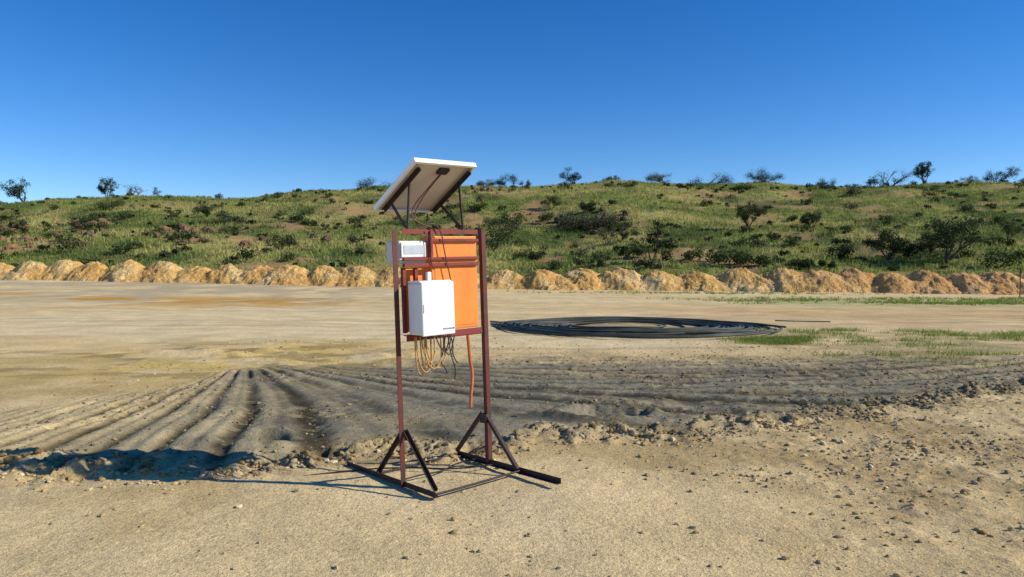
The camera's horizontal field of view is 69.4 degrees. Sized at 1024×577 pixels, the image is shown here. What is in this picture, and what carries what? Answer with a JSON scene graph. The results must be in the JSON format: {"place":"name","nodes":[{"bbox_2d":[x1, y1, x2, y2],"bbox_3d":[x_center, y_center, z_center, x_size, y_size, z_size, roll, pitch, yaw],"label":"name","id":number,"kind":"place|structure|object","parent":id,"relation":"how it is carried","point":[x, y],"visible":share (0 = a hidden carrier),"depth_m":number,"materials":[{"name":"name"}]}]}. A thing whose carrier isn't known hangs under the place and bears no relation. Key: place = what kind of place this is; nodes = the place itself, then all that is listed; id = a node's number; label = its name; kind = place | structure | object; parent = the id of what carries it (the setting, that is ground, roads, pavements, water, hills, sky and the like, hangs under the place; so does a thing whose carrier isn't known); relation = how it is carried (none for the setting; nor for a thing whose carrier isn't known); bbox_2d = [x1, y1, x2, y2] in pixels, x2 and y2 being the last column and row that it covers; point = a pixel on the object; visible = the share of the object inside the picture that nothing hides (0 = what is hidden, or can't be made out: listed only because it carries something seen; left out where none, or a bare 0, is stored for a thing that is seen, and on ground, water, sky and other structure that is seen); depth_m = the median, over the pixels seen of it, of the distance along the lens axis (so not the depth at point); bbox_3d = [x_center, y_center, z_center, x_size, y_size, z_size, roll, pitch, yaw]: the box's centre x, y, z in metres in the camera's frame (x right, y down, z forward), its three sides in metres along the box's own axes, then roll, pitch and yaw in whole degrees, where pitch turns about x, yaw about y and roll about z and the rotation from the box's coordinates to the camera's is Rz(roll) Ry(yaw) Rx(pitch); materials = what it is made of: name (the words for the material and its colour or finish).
{"place":"outdoors","nodes":[
{"label":"outdoors","id":0,"kind":"place"},
{"bbox_2d":[406,183,410,228],"bbox_3d":[-0.739,-0.600,5.305,0.045,0.343,0.030,-3,2,-42],"label":"panel leg","id":1,"kind":"object","parent":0,"point":[408,208],"visible":1,"depth_m":5.30,"materials":[{"name":"black metal"}]},
{"bbox_2d":[441,205,461,228],"bbox_3d":[-0.471,-0.564,5.725,0.029,0.208,0.234,-2,3,-52],"label":"panel strut","id":2,"kind":"object","parent":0,"point":[450,216],"visible":1,"depth_m":5.71,"materials":[{"name":"black metal"}]},
{"bbox_2d":[458,187,463,228],"bbox_3d":[-0.384,-0.623,5.624,0.050,0.344,0.030,-4,3,-42],"label":"panel leg","id":3,"kind":"object","parent":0,"point":[460,203],"visible":1,"depth_m":5.62,"materials":[{"name":"black metal"}]},
{"bbox_2d":[0,181,1023,576],"bbox_3d":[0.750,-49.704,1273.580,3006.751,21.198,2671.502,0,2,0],"label":"ground","id":4,"kind":"structure","parent":0,"point":[70,345],"depth_m":7.25,"materials":[{"name":"soil"}]},
{"bbox_2d":[0,176,30,201],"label":"thorn tree","id":5,"kind":"object","parent":4,"relation":"on","point":[17,189],"visible":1,"depth_m":162.35,"materials":[{"name":"green plant"}]},
{"bbox_2d":[95,176,120,195],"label":"thorn tree","id":6,"kind":"object","parent":4,"relation":"on","point":[101,188],"visible":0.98,"depth_m":162.80,"materials":[{"name":"green plant"}]},
{"bbox_2d":[124,184,146,194],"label":"thorn tree","id":7,"kind":"object","parent":4,"relation":"on","point":[131,191],"visible":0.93,"depth_m":163.34,"materials":[{"name":"green plant"}]},
{"bbox_2d":[152,187,160,195],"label":"thorn tree","id":8,"kind":"object","parent":4,"relation":"on","point":[156,192],"visible":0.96,"depth_m":163.04,"materials":[{"name":"green plant"}]},
{"bbox_2d":[198,205,210,216],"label":"thorn tree","id":9,"kind":"object","parent":4,"relation":"on","point":[207,210],"visible":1,"depth_m":115.09,"materials":[{"name":"green plant"}]},
{"bbox_2d":[354,177,392,187],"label":"thorn tree","id":10,"kind":"object","parent":4,"relation":"on","point":[366,183],"visible":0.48,"depth_m":161.12,"materials":[{"name":"green plant"}]},
{"bbox_2d":[347,461,439,497],"bbox_3d":[-0.905,1.402,5.480,0.041,0.040,1.200,-3,3,-42],"label":"foot","id":11,"kind":"object","parent":4,"relation":"on","point":[398,482],"visible":1,"depth_m":5.40},
{"bbox_2d":[376,433,398,472],"bbox_3d":[-0.902,1.215,5.462,0.029,0.384,0.369,-3,2,-42],"label":"brace left back","id":12,"kind":"object","parent":11,"relation":"on","point":[392,448],"visible":0.91,"depth_m":5.48,"materials":[{"name":"metal"}]},
{"bbox_2d":[304,458,492,479],"bbox_3d":[-0.849,1.397,5.589,1.435,0.067,0.420,0,2,-10],"label":"ground cable","id":13,"kind":"object","parent":4,"relation":"on","point":[444,469],"visible":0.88,"depth_m":5.71,"materials":[{"name":"rubber"}]},
{"bbox_2d":[392,229,405,487],"bbox_3d":[-0.819,0.500,5.285,0.041,1.850,0.041,-3,2,-42],"label":"post","id":14,"kind":"object","parent":4,"relation":"on","point":[398,353],"visible":1,"depth_m":5.27,"materials":[{"name":"brown metal"}]},
{"bbox_2d":[403,429,437,491],"bbox_3d":[-0.642,1.197,5.171,0.029,0.384,0.369,-4,3,-42],"label":"brace left front","id":15,"kind":"object","parent":14,"relation":"attached to","point":[415,450],"visible":1,"depth_m":5.17,"materials":[{"name":"metal"}]},
{"bbox_2d":[381,453,458,472],"bbox_3d":[-0.736,1.386,5.866,0.780,0.016,0.017,-3,3,-42],"label":"crossbar","id":16,"kind":"object","parent":4,"relation":"on","point":[417,463],"visible":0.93,"depth_m":5.84,"materials":[{"name":"metal"}]},
{"bbox_2d":[436,470,520,495],"bbox_3d":[-0.229,1.389,5.303,0.780,0.019,0.019,-3,3,-42],"label":"ground rod front","id":17,"kind":"object","parent":4,"relation":"on","point":[475,483],"visible":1,"depth_m":5.28,"materials":[{"name":"metal"}]},
{"bbox_2d":[476,179,494,185],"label":"ridge shrub","id":18,"kind":"object","parent":4,"relation":"on","point":[482,183],"visible":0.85,"depth_m":162.34,"materials":[{"name":"green plant"}]},
{"bbox_2d":[0,185,997,250],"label":"rock outcrop","id":19,"kind":"object","parent":4,"relation":"on","point":[592,230],"visible":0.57,"depth_m":98.65,"materials":[{"name":"brown stone"}]},
{"bbox_2d":[492,173,518,186],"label":"thorn tree","id":20,"kind":"object","parent":4,"relation":"on","point":[499,182],"visible":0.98,"depth_m":162.66,"materials":[{"name":"green plant"}]},
{"bbox_2d":[457,451,560,484],"bbox_3d":[-0.066,1.369,5.697,0.040,0.040,1.200,-4,3,-42],"label":"foot","id":21,"kind":"object","parent":4,"relation":"on","point":[524,472],"visible":0.87,"depth_m":5.64},
{"bbox_2d":[455,411,483,451],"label":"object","id":22,"kind":"object","parent":21,"relation":"on","point":[467,434],"visible":1,"depth_m":5.99,"materials":[{"name":"metal"}]},
{"bbox_2d":[478,230,492,463],"bbox_3d":[-0.210,0.463,5.821,0.113,1.851,0.032,0,2,0],"label":"post","id":23,"kind":"object","parent":21,"relation":"on","point":[485,338],"visible":0.91,"depth_m":5.82,"materials":[{"name":"brown metal"}]},
{"bbox_2d":[399,229,477,233],"bbox_3d":[-0.537,-0.423,5.523,0.696,0.035,0.036,-3,3,-42],"label":"rail top","id":24,"kind":"object","parent":23,"relation":"attached to","point":[426,231],"visible":0.99,"depth_m":5.49,"materials":[{"name":"red paint"}]},
{"bbox_2d":[380,164,470,209],"bbox_3d":[-0.653,-0.760,5.501,0.538,0.299,0.547,-3,3,-42],"label":"panel backsheet","id":25,"kind":"object","parent":24,"relation":"attached to","point":[425,178],"visible":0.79,"depth_m":5.53,"materials":[{"name":"white plastic"}]},
{"bbox_2d":[373,158,414,210],"bbox_3d":[-0.853,-0.742,5.317,0.009,0.325,0.561,-4,3,-42],"label":"panel frame","id":26,"kind":"object","parent":25,"relation":"attached to","point":[394,183],"visible":1,"depth_m":5.30,"materials":[{"name":"silver metal"}]},
{"bbox_2d":[376,163,415,209],"bbox_3d":[-0.839,-0.728,5.319,0.017,0.280,0.516,-3,2,-42],"label":"panel lip","id":27,"kind":"object","parent":25,"relation":"attached to","point":[399,182],"visible":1,"depth_m":5.31,"materials":[{"name":"silver metal"}]},
{"bbox_2d":[381,167,420,211],"bbox_3d":[-0.806,-0.708,5.348,0.028,0.286,0.497,-4,3,-42],"label":"panel rail","id":28,"kind":"object","parent":25,"relation":"attached to","point":[402,188],"visible":1,"depth_m":5.34,"materials":[{"name":"black metal"}]},
{"bbox_2d":[391,204,405,227],"bbox_3d":[-0.824,-0.541,5.404,0.026,0.210,0.232,-1,2,-38],"label":"panel strut","id":29,"kind":"object","parent":28,"relation":"attached to","point":[398,215],"visible":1,"depth_m":5.39,"materials":[{"name":"black metal"}]},
{"bbox_2d":[373,208,432,212],"bbox_3d":[-0.830,-0.606,5.709,0.550,0.032,0.021,-3,2,-42],"label":"panel frame","id":30,"kind":"object","parent":25,"relation":"attached to","point":[409,209],"visible":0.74,"depth_m":5.74,"materials":[{"name":"silver metal"}]},
{"bbox_2d":[375,209,432,211],"bbox_3d":[-0.817,-0.597,5.696,0.539,0.010,0.016,-3,3,-42],"label":"panel lip","id":31,"kind":"object","parent":25,"relation":"attached to","point":[403,210],"visible":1,"depth_m":5.68,"materials":[{"name":"silver metal"}]},
{"bbox_2d":[411,175,450,353],"bbox_3d":[-0.567,-0.168,5.425,0.320,1.323,0.125,-3,3,-42],"label":"panel cable","id":32,"kind":"object","parent":25,"relation":"attached to","point":[431,184],"visible":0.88,"depth_m":5.39,"materials":[{"name":"red rubber"}]},
{"bbox_2d":[429,228,433,269],"bbox_3d":[-0.587,-0.290,5.415,0.038,0.308,0.018,-4,2,-42],"label":"side cable","id":33,"kind":"object","parent":25,"relation":"attached to","point":[431,248],"visible":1,"depth_m":5.41,"materials":[{"name":"rubber"}]},
{"bbox_2d":[402,262,479,266],"bbox_3d":[-0.517,-0.180,5.518,0.696,0.025,0.028,-4,3,-42],"label":"rail","id":34,"kind":"object","parent":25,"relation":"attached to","point":[438,264],"visible":1,"depth_m":5.48,"materials":[{"name":"red metal"}]},
{"bbox_2d":[413,268,417,280],"bbox_3d":[-0.705,-0.098,5.391,0.025,0.110,0.030,-4,3,-42],"label":"strip","id":35,"kind":"object","parent":34,"relation":"attached to","point":[415,274],"visible":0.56,"depth_m":5.38,"materials":[{"name":"red paint"}]},
{"bbox_2d":[402,256,478,260],"bbox_3d":[-0.520,-0.225,5.518,0.696,0.020,0.024,-3,3,-42],"label":"rail","id":36,"kind":"object","parent":34,"relation":"on","point":[439,258],"visible":1,"depth_m":5.49,"materials":[{"name":"red metal"}]},
{"bbox_2d":[386,241,425,263],"bbox_3d":[-0.777,-0.265,5.436,0.237,0.165,0.166,-3,3,-42],"label":"meter box","id":37,"kind":"object","parent":36,"relation":"attached to","point":[390,255],"visible":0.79,"depth_m":5.37,"materials":[{"name":"grey plastic"}]},
{"bbox_2d":[400,242,426,257],"bbox_3d":[-0.714,-0.281,5.370,0.220,0.107,0.014,-3,3,-42],"label":"meter box lid","id":38,"kind":"object","parent":37,"relation":"attached to","point":[411,255],"visible":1,"depth_m":5.36,"materials":[{"name":"white plastic"}]},
{"bbox_2d":[404,245,424,253],"bbox_3d":[-0.709,-0.282,5.364,0.180,0.065,0.005,-4,2,-42],"label":"meter window","id":39,"kind":"structure","parent":37,"relation":"attached to","point":[414,249],"depth_m":5.36,"materials":[{"name":"plastic"}]},
{"bbox_2d":[428,231,432,256],"bbox_3d":[-0.599,-0.328,5.445,0.025,0.190,0.027,-3,3,-42],"label":"stile","id":40,"kind":"object","parent":36,"relation":"on","point":[429,247],"visible":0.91,"depth_m":5.44,"materials":[{"name":"red paint"}]},
{"bbox_2d":[403,333,481,341],"bbox_3d":[-0.509,0.344,5.544,0.696,0.045,0.045,-3,3,-42],"label":"rail bottom","id":41,"kind":"object","parent":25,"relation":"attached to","point":[442,337],"visible":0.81,"depth_m":5.57,"materials":[{"name":"red paint"}]},
{"bbox_2d":[400,268,407,332],"bbox_3d":[-0.777,0.087,5.327,0.025,0.470,0.030,-4,3,-42],"label":"strip","id":42,"kind":"object","parent":41,"relation":"on","point":[404,300],"visible":1,"depth_m":5.32,"materials":[{"name":"red paint"}]},
{"bbox_2d":[408,283,421,335],"bbox_3d":[-0.590,0.141,5.324,0.275,0.370,0.154,-3,3,-42],"label":"enclosure body","id":43,"kind":"object","parent":41,"relation":"on","point":[414,309],"visible":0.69,"depth_m":5.23,"materials":[{"name":"white metal"}]},
{"bbox_2d":[425,272,430,279],"bbox_3d":[-0.609,-0.091,5.390,0.035,0.060,0.030,-3,2,-42],"label":"enclosure bracket","id":44,"kind":"object","parent":43,"relation":"attached to","point":[428,275],"visible":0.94,"depth_m":5.38,"materials":[{"name":"white metal"}]},
{"bbox_2d":[408,280,450,282],"bbox_3d":[-0.594,-0.051,5.316,0.275,0.014,0.150,-4,3,-42],"label":"enclosure hood","id":45,"kind":"object","parent":43,"relation":"on","point":[427,281],"visible":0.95,"depth_m":5.25,"materials":[{"name":"white metal"}]},
{"bbox_2d":[420,281,454,336],"bbox_3d":[-0.528,0.141,5.255,0.285,0.380,0.026,-4,3,-42],"label":"enclosure lid","id":46,"kind":"object","parent":43,"relation":"attached to","point":[437,302],"visible":1,"depth_m":5.24,"materials":[{"name":"white metal"}]},
{"bbox_2d":[414,335,445,374],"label":"orange cable loops","id":47,"kind":"object","parent":41,"relation":"hanging from","point":[430,360],"visible":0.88,"depth_m":5.37,"materials":[{"name":"orange plastic"}]},
{"bbox_2d":[407,327,481,340],"bbox_3d":[-0.491,0.338,5.523,0.696,0.047,0.006,-4,3,-42],"label":"rail bottom face","id":48,"kind":"object","parent":41,"relation":"attached to","point":[458,332],"visible":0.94,"depth_m":5.61},
{"bbox_2d":[435,334,457,379],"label":"black cables","id":49,"kind":"object","parent":41,"relation":"hanging from","point":[449,348],"visible":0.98,"depth_m":5.51,"materials":[{"name":"plastic"}]},
{"bbox_2d":[419,236,478,328],"bbox_3d":[-0.479,-0.047,5.677,0.433,0.705,0.148,-3,3,-42],"label":"orange door","id":50,"kind":"structure","parent":41,"relation":"on","point":[458,249],"depth_m":5.62,"materials":[{"name":"paint"}]},
{"bbox_2d":[405,267,425,331],"bbox_3d":[-0.709,0.081,5.453,0.205,0.470,0.008,-3,3,-42],"label":"orange sheet","id":51,"kind":"object","parent":50,"relation":"attached to","point":[421,274],"visible":0.3,"depth_m":5.41,"materials":[{"name":"paint"}]},
{"bbox_2d":[435,266,476,325],"bbox_3d":[-0.423,0.058,5.625,0.387,0.445,0.009,-4,3,-42],"label":"orange door panel","id":52,"kind":"structure","parent":50,"relation":"attached to","point":[463,279],"depth_m":5.67,"materials":[{"name":"paint"}]},
{"bbox_2d":[466,335,473,406],"bbox_3d":[-0.312,0.629,5.629,0.053,0.543,0.107,-1,2,-19],"label":"orange conduit","id":53,"kind":"object","parent":41,"relation":"attached to","point":[471,370],"visible":1,"depth_m":5.64,"materials":[{"name":"orange plastic"}]},
{"bbox_2d":[436,168,449,174],"bbox_3d":[-0.502,-0.851,5.373,0.090,0.044,0.060,-3,3,-42],"label":"junction box","id":54,"kind":"object","parent":25,"relation":"attached to","point":[442,171],"visible":1,"depth_m":5.36,"materials":[{"name":"black plastic"}]},
{"bbox_2d":[414,158,476,166],"bbox_3d":[-0.471,-0.902,5.290,0.550,0.032,0.020,-3,3,-42],"label":"panel frame","id":55,"kind":"object","parent":25,"relation":"attached to","point":[436,161],"visible":1,"depth_m":5.28,"materials":[{"name":"silver metal"}]},
{"bbox_2d":[415,162,475,167],"bbox_3d":[-0.471,-0.882,5.292,0.539,0.010,0.016,-3,2,-42],"label":"panel lip","id":56,"kind":"object","parent":25,"relation":"attached to","point":[444,165],"visible":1,"depth_m":5.28,"materials":[{"name":"silver metal"}]},
{"bbox_2d":[431,171,470,213],"bbox_3d":[-0.472,-0.729,5.649,0.029,0.286,0.497,-4,3,-42],"label":"panel rail","id":57,"kind":"object","parent":25,"relation":"attached to","point":[452,190],"visible":1,"depth_m":5.64,"materials":[{"name":"black metal"}]},
{"bbox_2d":[433,239,477,241],"bbox_3d":[-0.433,-0.365,5.597,0.448,0.023,0.022,-3,3,-42],"label":"rail","id":58,"kind":"object","parent":23,"relation":"attached to","point":[456,240],"visible":1,"depth_m":5.59,"materials":[{"name":"red metal"}]},
{"bbox_2d":[479,414,486,423],"bbox_3d":[-0.228,1.024,5.819,0.006,0.070,0.080,-3,2,-42],"label":"gusset","id":59,"kind":"object","parent":23,"relation":"attached to","point":[483,418],"visible":1,"depth_m":5.81,"materials":[{"name":"metal"}]},
{"bbox_2d":[486,414,518,470],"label":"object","id":60,"kind":"object","parent":21,"relation":"on","point":[503,444],"visible":1,"depth_m":5.68,"materials":[{"name":"metal"}]},
{"bbox_2d":[0,179,1023,275],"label":"hillside grass","id":61,"kind":"structure","parent":4,"relation":"on","point":[694,242],"depth_m":100.46,"materials":[{"name":"green plant"}]},
{"bbox_2d":[0,259,1023,294],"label":"dirt pile row","id":62,"kind":"object","parent":4,"relation":"on","point":[846,280],"visible":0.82,"depth_m":56.33,"materials":[{"name":"soil"}]},
{"bbox_2d":[0,178,1023,270],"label":"hillside shrubs","id":63,"kind":"object","parent":4,"relation":"on","point":[743,257],"visible":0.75,"depth_m":93.12,"materials":[{"name":"green plant"}]},
{"bbox_2d":[517,179,531,185],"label":"ridge shrub","id":64,"kind":"object","parent":4,"relation":"on","point":[521,183],"visible":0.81,"depth_m":163.06,"materials":[{"name":"green plant"}]},
{"bbox_2d":[113,413,961,563],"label":"rocks","id":65,"kind":"object","parent":4,"relation":"on","point":[792,416],"visible":0.91,"depth_m":5.86,"materials":[{"name":"stone"}]},
{"bbox_2d":[540,194,561,208],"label":"thorn tree","id":66,"kind":"object","parent":4,"relation":"on","point":[554,200],"visible":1,"depth_m":114.07,"materials":[{"name":"green plant"}]},
{"bbox_2d":[558,166,581,182],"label":"thorn tree","id":67,"kind":"object","parent":4,"relation":"on","point":[573,177],"visible":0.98,"depth_m":162.81,"materials":[{"name":"green plant"}]},
{"bbox_2d":[578,200,596,212],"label":"bush","id":68,"kind":"object","parent":4,"relation":"on","point":[587,207],"visible":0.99,"depth_m":109.97,"materials":[{"name":"green plant"}]},
{"bbox_2d":[598,226,620,245],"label":"thorn tree","id":69,"kind":"object","parent":4,"relation":"on","point":[608,233],"visible":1,"depth_m":87.85,"materials":[{"name":"green plant"}]},
{"bbox_2d":[602,175,622,181],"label":"ridge shrub","id":70,"kind":"object","parent":4,"relation":"on","point":[611,178],"visible":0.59,"depth_m":161.34,"materials":[{"name":"green plant"}]},
{"bbox_2d":[612,227,629,242],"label":"thorn tree","id":71,"kind":"object","parent":4,"relation":"on","point":[623,234],"visible":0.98,"depth_m":88.39,"materials":[{"name":"green plant"}]},
{"bbox_2d":[631,218,667,260],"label":"thorn tree","id":72,"kind":"object","parent":4,"relation":"on","point":[655,240],"visible":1,"depth_m":68.82,"materials":[{"name":"green plant"}]},
{"bbox_2d":[644,172,672,182],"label":"ridge shrub","id":73,"kind":"object","parent":4,"relation":"on","point":[657,177],"visible":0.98,"depth_m":161.72,"materials":[{"name":"green plant"}]},
{"bbox_2d":[490,316,829,338],"bbox_3d":[4.242,0.956,18.855,9.732,0.183,6.678,0,2,0],"label":"hose coil","id":74,"kind":"object","parent":4,"relation":"on","point":[706,329],"visible":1,"depth_m":18.02,"materials":[{"name":"black rubber"}]},
{"bbox_2d":[688,169,735,184],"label":"ridge shrub","id":75,"kind":"object","parent":4,"relation":"on","point":[720,181],"visible":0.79,"depth_m":161.90,"materials":[{"name":"green plant"}]},
{"bbox_2d":[478,290,1023,367],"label":"grass patch","id":76,"kind":"object","parent":4,"relation":"on","point":[778,339],"visible":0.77,"depth_m":16.81,"materials":[{"name":"green plant"}]},
{"bbox_2d":[735,201,767,227],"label":"thorn tree","id":77,"kind":"object","parent":4,"relation":"on","point":[745,216],"visible":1,"depth_m":95.13,"materials":[{"name":"green plant"}]},
{"bbox_2d":[743,166,784,181],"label":"thorn tree","id":78,"kind":"object","parent":4,"relation":"on","point":[761,177],"visible":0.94,"depth_m":163.14,"materials":[{"name":"green plant"}]},
{"bbox_2d":[799,210,822,228],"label":"thorn tree","id":79,"kind":"object","parent":4,"relation":"on","point":[807,217],"visible":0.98,"depth_m":98.82,"materials":[{"name":"green plant"}]},
{"bbox_2d":[814,177,836,186],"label":"ridge shrub","id":80,"kind":"object","parent":4,"relation":"on","point":[823,183],"visible":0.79,"depth_m":163.45,"materials":[{"name":"green plant"}]},
{"bbox_2d":[863,176,881,186],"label":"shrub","id":81,"kind":"object","parent":4,"relation":"on","point":[872,181],"visible":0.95,"depth_m":162.54,"materials":[{"name":"green plant"}]},
{"bbox_2d":[853,221,912,259],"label":"thorn tree","id":82,"kind":"object","parent":4,"relation":"on","point":[893,241],"visible":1,"depth_m":72.12,"materials":[{"name":"green plant"}]},
{"bbox_2d":[874,169,916,185],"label":"thorn tree","id":83,"kind":"object","parent":4,"relation":"on","point":[898,181],"visible":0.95,"depth_m":161.68,"materials":[{"name":"green plant"}]},
{"bbox_2d":[912,161,933,183],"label":"thorn tree","id":84,"kind":"object","parent":4,"relation":"on","point":[921,169],"visible":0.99,"depth_m":162.43,"materials":[{"name":"green plant"}]},
{"bbox_2d":[909,233,943,256],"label":"thorn tree","id":85,"kind":"object","parent":4,"relation":"on","point":[932,247],"visible":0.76,"depth_m":73.80,"materials":[{"name":"green plant"}]},
{"bbox_2d":[916,215,1002,262],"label":"thorn tree","id":86,"kind":"object","parent":4,"relation":"on","point":[948,230],"visible":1,"depth_m":70.11,"materials":[{"name":"green plant"}]},
{"bbox_2d":[959,174,981,182],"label":"ridge shrub","id":87,"kind":"object","parent":4,"relation":"on","point":[967,178],"visible":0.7,"depth_m":162.57,"materials":[{"name":"green plant"}]},
{"bbox_2d":[982,165,1022,181],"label":"thorn tree","id":88,"kind":"object","parent":4,"relation":"on","point":[996,178],"visible":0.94,"depth_m":162.12,"materials":[{"name":"green plant"}]},
{"bbox_2d":[998,214,1023,241],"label":"thorn tree","id":89,"kind":"object","parent":4,"relation":"on","point":[1007,226],"visible":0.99,"depth_m":78.97,"materials":[{"name":"green plant"}]},
{"bbox_2d":[1019,268,1020,296],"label":"marker stake","id":90,"kind":"object","parent":4,"relation":"on","point":[1020,283],"visible":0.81,"depth_m":45.39,"materials":[{"name":"metal"}]},
{"bbox_2d":[0,336,1023,576],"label":"gravel","id":91,"kind":"structure","parent":0,"point":[148,465],"depth_m":6.60,"materials":[{"name":"beige gravel"}]},
{"bbox_2d":[0,0,1023,203],"label":"sky","id":92,"kind":"structure","parent":0,"point":[229,98],"materials":[{"name":"blue"}]}
]}

